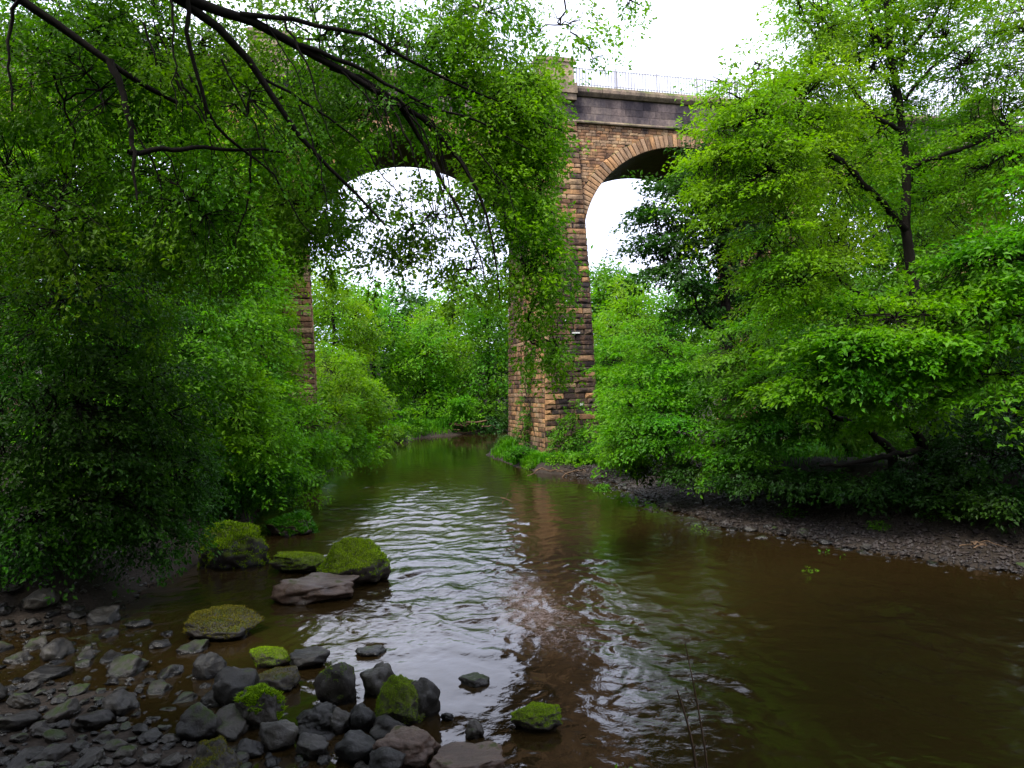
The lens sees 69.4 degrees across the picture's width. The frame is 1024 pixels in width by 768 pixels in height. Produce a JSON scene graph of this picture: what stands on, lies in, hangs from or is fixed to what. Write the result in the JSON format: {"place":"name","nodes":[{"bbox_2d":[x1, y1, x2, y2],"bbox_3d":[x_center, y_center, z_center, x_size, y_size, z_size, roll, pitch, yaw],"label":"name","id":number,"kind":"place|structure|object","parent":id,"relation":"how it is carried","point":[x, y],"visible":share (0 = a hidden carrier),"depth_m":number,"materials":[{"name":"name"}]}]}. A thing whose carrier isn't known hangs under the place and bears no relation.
{"place":"outdoors","nodes":[
{"label":"outdoors","id":0,"kind":"place"},
{"bbox_2d":[0,530,351,767],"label":"shoal gravel","id":1,"kind":"structure","parent":0,"point":[106,761],"depth_m":9.29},
{"bbox_2d":[385,409,507,437],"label":"bank grass","id":2,"kind":"structure","parent":0,"point":[434,425],"depth_m":59.78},
{"bbox_2d":[0,431,1023,767],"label":"river water","id":3,"kind":"structure","parent":0,"point":[586,609],"depth_m":10.94,"materials":[{"name":"liquid"}]},
{"bbox_2d":[182,604,264,640],"bbox_3d":[-4.399,3.678,11.320,1.210,0.505,0.994,-2,0,0],"label":"rock","id":4,"kind":"object","parent":3,"relation":"in","point":[227,622],"visible":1,"depth_m":11.06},
{"bbox_2d":[264,508,318,536],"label":"rock","id":5,"kind":"object","parent":3,"relation":"in","point":[297,522],"visible":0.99,"depth_m":19.07,"materials":[{"name":"green stone"}]},
{"bbox_2d":[268,551,324,572],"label":"rock","id":6,"kind":"object","parent":3,"relation":"in","point":[297,561],"visible":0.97,"depth_m":15.07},
{"bbox_2d":[289,646,329,669],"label":"rock","id":7,"kind":"object","parent":3,"relation":"in","point":[307,657],"visible":0.92,"depth_m":9.77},
{"bbox_2d":[270,572,358,605],"bbox_3d":[-3.502,3.738,13.264,1.473,0.582,1.204,-2,0,0],"label":"rock","id":8,"kind":"object","parent":3,"relation":"in","point":[314,587],"visible":0.86,"depth_m":12.85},
{"bbox_2d":[315,537,390,585],"bbox_3d":[-3.048,3.518,14.265,1.308,1.054,1.265,-1,0,-32],"label":"rock","id":9,"kind":"object","parent":3,"relation":"in","point":[366,560],"visible":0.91,"depth_m":14.03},
{"bbox_2d":[355,645,386,656],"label":"rock","id":10,"kind":"object","parent":3,"relation":"in","point":[372,651],"visible":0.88,"depth_m":10.18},
{"bbox_2d":[458,672,489,687],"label":"rock","id":11,"kind":"object","parent":3,"relation":"in","point":[475,679],"visible":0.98,"depth_m":9.04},
{"bbox_2d":[465,719,483,739],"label":"rock","id":12,"kind":"object","parent":3,"relation":"in","point":[474,729],"visible":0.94,"depth_m":7.65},
{"bbox_2d":[510,701,561,732],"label":"rock","id":13,"kind":"object","parent":3,"relation":"in","point":[541,717],"visible":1,"depth_m":7.76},
{"bbox_2d":[0,347,1023,767],"bbox_3d":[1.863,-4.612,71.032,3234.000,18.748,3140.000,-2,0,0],"label":"ground","id":14,"kind":"structure","parent":0,"point":[124,597],"depth_m":15.29,"materials":[{"name":"soil"}]},
{"bbox_2d":[2,650,33,664],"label":"cobble","id":15,"kind":"object","parent":14,"relation":"on","point":[20,657],"visible":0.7,"depth_m":10.34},
{"bbox_2d":[0,710,41,733],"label":"cobble","id":16,"kind":"object","parent":14,"relation":"on","point":[19,721],"visible":0.89,"depth_m":8.11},
{"bbox_2d":[5,693,40,709],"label":"cobble","id":17,"kind":"object","parent":14,"relation":"on","point":[21,701],"visible":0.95,"depth_m":8.70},
{"bbox_2d":[22,635,47,650],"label":"cobble","id":18,"kind":"object","parent":14,"relation":"on","point":[37,643],"visible":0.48,"depth_m":10.89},
{"bbox_2d":[20,588,59,609],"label":"cobble","id":19,"kind":"object","parent":14,"relation":"on","point":[34,600],"visible":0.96,"depth_m":12.19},
{"bbox_2d":[22,666,73,681],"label":"cobble","id":20,"kind":"object","parent":14,"relation":"on","point":[45,673],"visible":0.78,"depth_m":9.62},
{"bbox_2d":[29,743,71,763],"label":"cobble","id":21,"kind":"object","parent":14,"relation":"on","point":[53,752],"visible":0.83,"depth_m":7.37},
{"bbox_2d":[42,729,67,743],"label":"cobble","id":22,"kind":"object","parent":14,"relation":"on","point":[49,736],"visible":0.93,"depth_m":7.85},
{"bbox_2d":[39,637,75,661],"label":"cobble","id":23,"kind":"object","parent":14,"relation":"on","point":[58,648],"visible":0.8,"depth_m":10.43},
{"bbox_2d":[40,697,80,723],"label":"cobble","id":24,"kind":"object","parent":14,"relation":"on","point":[67,709],"visible":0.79,"depth_m":8.38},
{"bbox_2d":[66,683,89,696],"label":"cobble","id":25,"kind":"object","parent":14,"relation":"on","point":[76,690],"visible":0.98,"depth_m":9.04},
{"bbox_2d":[71,746,103,767],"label":"cobble","id":26,"kind":"object","parent":14,"relation":"on","point":[90,757],"visible":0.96,"depth_m":7.20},
{"bbox_2d":[71,708,114,732],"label":"cobble","id":27,"kind":"object","parent":14,"relation":"on","point":[92,721],"visible":0.98,"depth_m":8.10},
{"bbox_2d":[0,216,194,446],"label":"tree","id":28,"kind":"object","parent":14,"relation":"on","point":[36,371],"depth_m":23.15,"materials":[{"name":"green plant"}]},
{"bbox_2d":[86,604,120,625],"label":"cobble","id":29,"kind":"object","parent":14,"relation":"on","point":[103,615],"visible":0.82,"depth_m":12.00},
{"bbox_2d":[100,689,139,716],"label":"cobble","id":30,"kind":"object","parent":14,"relation":"on","point":[120,702],"visible":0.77,"depth_m":8.50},
{"bbox_2d":[112,745,136,758],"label":"cobble","id":31,"kind":"object","parent":14,"relation":"on","point":[129,751],"visible":0.94,"depth_m":7.36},
{"bbox_2d":[0,183,250,604],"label":"tree","id":32,"kind":"object","parent":14,"relation":"on","point":[88,423],"visible":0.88,"depth_m":12.59,"materials":[{"name":"green plant"}]},
{"bbox_2d":[106,653,148,677],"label":"cobble","id":33,"kind":"object","parent":14,"relation":"on","point":[128,665],"visible":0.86,"depth_m":9.78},
{"bbox_2d":[0,0,266,401],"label":"tree","id":34,"kind":"object","parent":14,"relation":"on","point":[73,100],"visible":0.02,"depth_m":25.78,"materials":[{"name":"green plant"}]},
{"bbox_2d":[137,727,163,744],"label":"cobble","id":35,"kind":"object","parent":14,"relation":"on","point":[152,735],"visible":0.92,"depth_m":7.72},
{"bbox_2d":[146,679,172,694],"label":"cobble","id":36,"kind":"object","parent":14,"relation":"on","point":[159,687],"visible":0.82,"depth_m":9.12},
{"bbox_2d":[0,100,328,512],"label":"tree","id":37,"kind":"object","parent":14,"relation":"on","point":[251,405],"visible":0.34,"depth_m":18.69,"materials":[{"name":"green plant"}]},
{"bbox_2d":[157,664,183,679],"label":"cobble","id":38,"kind":"object","parent":14,"relation":"on","point":[172,670],"visible":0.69,"depth_m":9.64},
{"bbox_2d":[159,752,183,767],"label":"cobble","id":39,"kind":"object","parent":14,"relation":"on","point":[175,760],"visible":1,"depth_m":7.15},
{"bbox_2d":[176,639,209,654],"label":"cobble","id":40,"kind":"object","parent":14,"relation":"on","point":[195,646],"visible":0.7,"depth_m":10.54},
{"bbox_2d":[175,702,221,741],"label":"rock","id":41,"kind":"object","parent":14,"relation":"on","point":[199,721],"visible":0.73,"depth_m":7.77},
{"bbox_2d":[192,652,226,680],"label":"rock","id":42,"kind":"object","parent":14,"relation":"on","point":[208,666],"visible":0.78,"depth_m":9.51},
{"bbox_2d":[189,735,241,767],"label":"rock","id":43,"kind":"object","parent":14,"relation":"on","point":[217,752],"visible":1,"depth_m":6.93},
{"bbox_2d":[215,703,249,741],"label":"cobble","id":44,"kind":"object","parent":14,"relation":"on","point":[234,726],"visible":0.66,"depth_m":7.90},
{"bbox_2d":[196,520,270,569],"bbox_3d":[-5.985,3.572,15.999,1.542,1.222,1.254,-2,0,34],"label":"rock","id":45,"kind":"object","parent":14,"relation":"on","point":[242,545],"visible":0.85,"depth_m":15.65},
{"bbox_2d":[212,666,259,706],"bbox_3d":[-3.263,3.620,8.757,0.508,0.555,0.415,-2,0,0],"label":"rock","id":46,"kind":"object","parent":14,"relation":"on","point":[229,683],"visible":0.64,"depth_m":8.64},
{"bbox_2d":[143,450,333,523],"bbox_3d":[-7.262,2.981,21.182,3.831,1.874,8.350,-2,0,12],"label":"bush","id":47,"kind":"object","parent":14,"relation":"on","point":[236,505],"visible":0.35,"depth_m":19.43,"materials":[{"name":"green plant"}]},
{"bbox_2d":[236,738,264,757],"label":"rock","id":48,"kind":"object","parent":14,"relation":"on","point":[253,748],"visible":0.84,"depth_m":7.40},
{"bbox_2d":[233,682,287,729],"bbox_3d":[-2.785,3.595,8.176,0.559,0.552,0.464,-2,0,23],"label":"rock","id":49,"kind":"object","parent":14,"relation":"on","point":[257,704],"visible":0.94,"depth_m":8.05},
{"bbox_2d":[172,184,353,518],"bbox_3d":[-8.895,-1.559,24.840,5.765,11.480,8.438,-1,0,-34],"label":"tree","id":50,"kind":"object","parent":14,"relation":"on","point":[301,413],"visible":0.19,"depth_m":24.00,"materials":[{"name":"green plant"}]},
{"bbox_2d":[249,646,290,668],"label":"rock","id":51,"kind":"object","parent":14,"relation":"on","point":[262,657],"visible":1,"depth_m":9.83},
{"bbox_2d":[258,719,298,751],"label":"rock","id":52,"kind":"object","parent":14,"relation":"on","point":[278,735],"visible":0.95,"depth_m":7.54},
{"bbox_2d":[258,666,300,691],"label":"rock","id":53,"kind":"object","parent":14,"relation":"on","point":[285,678],"visible":0.85,"depth_m":9.03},
{"bbox_2d":[187,47,376,394],"bbox_3d":[-9.357,-4.633,29.065,7.946,16.029,5.619,-2,0,0],"label":"tree","id":54,"kind":"object","parent":14,"relation":"on","point":[293,316],"visible":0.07,"depth_m":28.50,"materials":[{"name":"green plant"}]},
{"bbox_2d":[296,732,328,759],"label":"rock","id":55,"kind":"object","parent":14,"relation":"on","point":[311,746],"visible":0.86,"depth_m":7.34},
{"bbox_2d":[297,724,334,740],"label":"cobble","id":56,"kind":"object","parent":14,"relation":"on","point":[328,734],"visible":0.22,"depth_m":7.76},
{"bbox_2d":[296,701,336,729],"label":"rock","id":57,"kind":"object","parent":14,"relation":"on","point":[317,716],"visible":0.73,"depth_m":7.84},
{"bbox_2d":[0,0,657,399],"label":"overhanging tree","id":58,"kind":"object","parent":14,"relation":"on","point":[518,146],"visible":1,"depth_m":11.12,"materials":[{"name":"green plant"}]},
{"bbox_2d":[313,662,356,705],"bbox_3d":[-2.079,3.560,8.732,0.519,0.640,0.424,-2,0,0],"label":"rock","id":59,"kind":"object","parent":14,"relation":"on","point":[334,684],"visible":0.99,"depth_m":8.58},
{"bbox_2d":[329,707,350,734],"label":"rock","id":60,"kind":"object","parent":14,"relation":"on","point":[339,721],"visible":0.84,"depth_m":7.85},
{"bbox_2d":[293,390,391,474],"bbox_3d":[-7.181,2.246,29.354,4.122,4.120,7.020,-2,-1,42],"label":"bush","id":61,"kind":"object","parent":14,"relation":"on","point":[360,451],"visible":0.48,"depth_m":29.06,"materials":[{"name":"green plant"}]},
{"bbox_2d":[334,730,375,763],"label":"rock","id":62,"kind":"object","parent":14,"relation":"on","point":[354,746],"visible":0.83,"depth_m":7.17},
{"bbox_2d":[310,253,400,414],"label":"tree","id":63,"kind":"object","parent":14,"relation":"on","point":[356,331],"visible":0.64,"depth_m":55.93,"materials":[{"name":"green plant"}]},
{"bbox_2d":[315,339,403,450],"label":"bush","id":64,"kind":"object","parent":14,"relation":"on","point":[333,389],"visible":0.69,"depth_m":45.18,"materials":[{"name":"green plant"}]},
{"bbox_2d":[349,703,375,731],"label":"rock","id":65,"kind":"object","parent":14,"relation":"on","point":[362,717],"visible":0.83,"depth_m":7.86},
{"bbox_2d":[359,662,394,697],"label":"rock","id":66,"kind":"object","parent":14,"relation":"on","point":[376,677],"visible":0.7,"depth_m":8.78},
{"bbox_2d":[329,276,432,410],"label":"tree","id":67,"kind":"object","parent":14,"relation":"on","point":[394,360],"visible":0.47,"depth_m":62.30,"materials":[{"name":"green plant"}]},
{"bbox_2d":[368,746,405,767],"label":"rock","id":68,"kind":"object","parent":14,"relation":"on","point":[385,757],"visible":1,"depth_m":7.00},
{"bbox_2d":[369,714,407,740],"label":"rock","id":69,"kind":"object","parent":14,"relation":"on","point":[383,725],"visible":0.56,"depth_m":7.70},
{"bbox_2d":[376,419,412,442],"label":"bush","id":70,"kind":"object","parent":14,"relation":"on","point":[401,436],"visible":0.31,"depth_m":53.37,"materials":[{"name":"green plant"}]},
{"bbox_2d":[374,674,424,724],"bbox_3d":[-1.243,3.534,8.198,0.628,0.631,0.524,-2,0,0],"label":"rock","id":71,"kind":"object","parent":14,"relation":"on","point":[397,698],"visible":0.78,"depth_m":8.04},
{"bbox_2d":[380,402,425,434],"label":"bush","id":72,"kind":"object","parent":14,"relation":"on","point":[407,413],"visible":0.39,"depth_m":57.84,"materials":[{"name":"green plant"}]},
{"bbox_2d":[365,284,443,407],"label":"tree","id":73,"kind":"object","parent":14,"relation":"on","point":[413,301],"visible":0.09,"depth_m":74.87,"materials":[{"name":"green plant"}]},
{"bbox_2d":[373,725,440,767],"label":"rock","id":74,"kind":"object","parent":14,"relation":"on","point":[418,746],"visible":0.77,"depth_m":7.16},
{"bbox_2d":[411,677,440,717],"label":"rock","id":75,"kind":"object","parent":14,"relation":"on","point":[428,694],"visible":0.67,"depth_m":8.14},
{"bbox_2d":[379,303,474,426],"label":"tree","id":76,"kind":"object","parent":14,"relation":"on","point":[438,391],"visible":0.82,"depth_m":63.56,"materials":[{"name":"green plant"}]},
{"bbox_2d":[404,264,491,404],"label":"tree","id":77,"kind":"object","parent":14,"relation":"on","point":[452,317],"visible":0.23,"depth_m":71.40,"materials":[{"name":"green plant"}]},
{"bbox_2d":[436,394,485,431],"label":"bush","id":78,"kind":"object","parent":14,"relation":"on","point":[456,404],"visible":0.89,"depth_m":60.47,"materials":[{"name":"green plant"}]},
{"bbox_2d":[429,741,506,767],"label":"rock","id":79,"kind":"object","parent":14,"relation":"on","point":[486,754],"visible":1,"depth_m":7.00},
{"bbox_2d":[445,275,508,427],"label":"tree","id":80,"kind":"object","parent":14,"relation":"on","point":[489,394],"visible":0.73,"depth_m":64.21,"materials":[{"name":"green plant"}]},
{"bbox_2d":[459,406,508,433],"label":"bush","id":81,"kind":"object","parent":14,"relation":"on","point":[498,423],"visible":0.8,"depth_m":61.47,"materials":[{"name":"green plant"}]},
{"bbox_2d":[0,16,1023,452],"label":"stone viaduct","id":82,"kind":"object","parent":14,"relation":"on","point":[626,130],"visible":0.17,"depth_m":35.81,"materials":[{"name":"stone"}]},
{"bbox_2d":[512,298,536,446],"bbox_3d":[0.779,-0.379,36.556,1.268,7.929,2.353,-2,0,-21],"label":"ivy","id":83,"kind":"object","parent":82,"relation":"attached to","point":[524,417],"visible":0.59,"depth_m":36.62,"materials":[{"name":"green plant"}]},
{"bbox_2d":[501,443,540,469],"bbox_3d":[0.864,3.398,33.644,1.832,1.348,3.007,-1,0,-34],"label":"bush","id":84,"kind":"object","parent":14,"relation":"on","point":[523,451],"visible":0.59,"depth_m":33.86,"materials":[{"name":"green plant"}]},
{"bbox_2d":[57,233,1020,376],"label":"wood","id":85,"kind":"object","parent":14,"relation":"on","point":[501,286],"visible":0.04,"depth_m":89.24,"materials":[{"name":"green plant"}]},
{"bbox_2d":[490,434,626,468],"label":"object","id":86,"kind":"structure","parent":14,"relation":"on","point":[505,442],"depth_m":33.73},
{"bbox_2d":[546,399,602,453],"bbox_3d":[2.978,2.227,33.061,3.163,3.125,2.125,-2,0,0],"label":"bush","id":87,"kind":"object","parent":14,"relation":"on","point":[578,435],"visible":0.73,"depth_m":32.77,"materials":[{"name":"green plant"}]},
{"bbox_2d":[545,440,607,469],"bbox_3d":[3.215,3.077,31.108,3.714,1.574,2.301,-2,0,0],"label":"bush","id":88,"kind":"object","parent":14,"relation":"on","point":[575,455],"visible":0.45,"depth_m":31.00,"materials":[{"name":"green plant"}]},
{"bbox_2d":[592,298,648,424],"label":"tree","id":89,"kind":"object","parent":14,"relation":"on","point":[597,324],"visible":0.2,"depth_m":52.57,"materials":[{"name":"green plant"}]},
{"bbox_2d":[589,256,657,361],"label":"tree","id":90,"kind":"object","parent":14,"relation":"on","point":[623,269],"visible":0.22,"depth_m":92.69,"materials":[{"name":"green plant"}]},
{"bbox_2d":[581,335,678,459],"bbox_3d":[4.620,0.705,30.017,4.023,5.686,7.321,-2,0,0],"label":"understorey tree","id":91,"kind":"object","parent":14,"relation":"on","point":[610,384],"visible":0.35,"depth_m":30.03,"materials":[{"name":"green plant"}]},
{"bbox_2d":[591,273,686,382],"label":"tree","id":92,"kind":"object","parent":14,"relation":"on","point":[637,302],"visible":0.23,"depth_m":61.85,"materials":[{"name":"green plant"}]},
{"bbox_2d":[623,277,714,418],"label":"tree","id":93,"kind":"object","parent":14,"relation":"on","point":[667,304],"visible":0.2,"depth_m":57.89,"materials":[{"name":"green plant"}]},
{"bbox_2d":[617,459,741,505],"bbox_3d":[5.021,2.787,21.919,2.849,1.756,4.614,-2,0,-16],"label":"bush","id":94,"kind":"object","parent":14,"relation":"on","point":[681,469],"visible":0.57,"depth_m":20.87,"materials":[{"name":"green plant"}]},
{"bbox_2d":[574,316,786,498],"bbox_3d":[4.846,0.548,21.754,6.155,5.397,5.542,-2,0,0],"label":"understorey tree","id":95,"kind":"object","parent":14,"relation":"on","point":[658,425],"visible":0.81,"depth_m":21.69,"materials":[{"name":"green plant"}]},
{"bbox_2d":[645,252,717,420],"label":"tree","id":96,"kind":"object","parent":14,"relation":"on","point":[694,335],"visible":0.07,"depth_m":58.40,"materials":[{"name":"green plant"}]},
{"bbox_2d":[604,119,810,441],"bbox_3d":[7.285,-3.654,26.072,8.635,11.811,5.218,-2,0,-26],"label":"dark tree","id":97,"kind":"object","parent":14,"relation":"on","point":[677,238],"visible":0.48,"depth_m":25.25,"materials":[{"name":"green plant"}]},
{"bbox_2d":[680,239,882,419],"bbox_3d":[12.311,-2.183,32.810,10.426,10.156,7.370,-2,0,0],"label":"tree","id":98,"kind":"object","parent":14,"relation":"on","point":[714,338],"visible":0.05,"depth_m":32.79,"materials":[{"name":"green plant"}]},
{"bbox_2d":[563,455,1023,578],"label":"gravel","id":99,"kind":"structure","parent":14,"relation":"on","point":[908,542],"depth_m":17.22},
{"bbox_2d":[672,301,919,473],"bbox_3d":[7.436,0.022,19.715,5.832,4.861,5.281,-2,0,0],"label":"understorey tree","id":100,"kind":"object","parent":14,"relation":"on","point":[763,423],"visible":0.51,"depth_m":19.06,"materials":[{"name":"green plant"}]},
{"bbox_2d":[696,462,928,518],"bbox_3d":[7.467,2.588,18.174,5.579,1.293,2.530,-2,0,34],"label":"bush","id":101,"kind":"object","parent":14,"relation":"on","point":[791,483],"visible":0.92,"depth_m":17.83,"materials":[{"name":"green plant"}]},
{"bbox_2d":[648,0,1023,450],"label":"river tree","id":102,"kind":"object","parent":14,"relation":"on","point":[840,32],"visible":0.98,"depth_m":16.45,"materials":[{"name":"green plant"}]},
{"bbox_2d":[764,430,928,465],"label":"bank grass","id":103,"kind":"structure","parent":14,"relation":"on","point":[814,449],"depth_m":21.11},
{"bbox_2d":[751,87,950,339],"bbox_3d":[13.532,-4.812,29.705,8.900,14.129,5.822,-2,0,0],"label":"tree","id":104,"kind":"object","parent":14,"relation":"on","point":[803,211],"visible":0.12,"depth_m":29.02,"materials":[{"name":"green plant"}]},
{"bbox_2d":[819,446,929,467],"bbox_3d":[8.564,1.807,17.269,3.044,0.618,0.304,-2,0,-15],"label":"bough","id":105,"kind":"object","parent":14,"relation":"on","point":[913,451],"visible":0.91,"depth_m":17.18,"materials":[{"name":"brown plant"}]},
{"bbox_2d":[735,149,1023,456],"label":"river tree","id":106,"kind":"object","parent":14,"relation":"on","point":[932,345],"visible":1,"depth_m":14.49,"materials":[{"name":"green plant"}]},
{"bbox_2d":[822,406,898,476],"bbox_3d":[8.180,1.466,17.261,2.155,1.972,0.295,-2,0,-19],"label":"bough","id":107,"kind":"object","parent":106,"relation":"attached to","point":[876,438],"visible":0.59,"depth_m":17.34,"materials":[{"name":"brown plant"}]},
{"bbox_2d":[891,399,927,466],"bbox_3d":[9.093,0.887,17.317,1.920,2.448,0.306,-2,0,-26],"label":"bough","id":108,"kind":"object","parent":106,"relation":"attached to","point":[917,436],"visible":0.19,"depth_m":17.48,"materials":[{"name":"brown plant"}]},
{"bbox_2d":[825,104,1023,374],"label":"tree","id":109,"kind":"object","parent":14,"relation":"on","point":[875,281],"visible":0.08,"depth_m":26.52,"materials":[{"name":"green plant"}]},
{"bbox_2d":[866,403,1023,518],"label":"bush","id":110,"kind":"object","parent":14,"relation":"on","point":[923,476],"visible":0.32,"depth_m":16.58,"materials":[{"name":"green plant"}]},
{"bbox_2d":[887,279,1023,438],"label":"tree","id":111,"kind":"object","parent":14,"relation":"on","point":[1016,405],"visible":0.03,"depth_m":22.45,"materials":[{"name":"green plant"}]},
{"bbox_2d":[902,477,1023,533],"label":"bush","id":112,"kind":"object","parent":14,"relation":"on","point":[973,503],"visible":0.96,"depth_m":15.27,"materials":[{"name":"green plant"}]},
{"bbox_2d":[903,375,1023,493],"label":"bush","id":113,"kind":"object","parent":14,"relation":"on","point":[1008,459],"visible":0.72,"depth_m":16.32,"materials":[{"name":"green plant"}]},
{"bbox_2d":[0,0,1023,352],"label":"sky","id":114,"kind":"structure","parent":0,"point":[685,34],"materials":[{"name":"white"}]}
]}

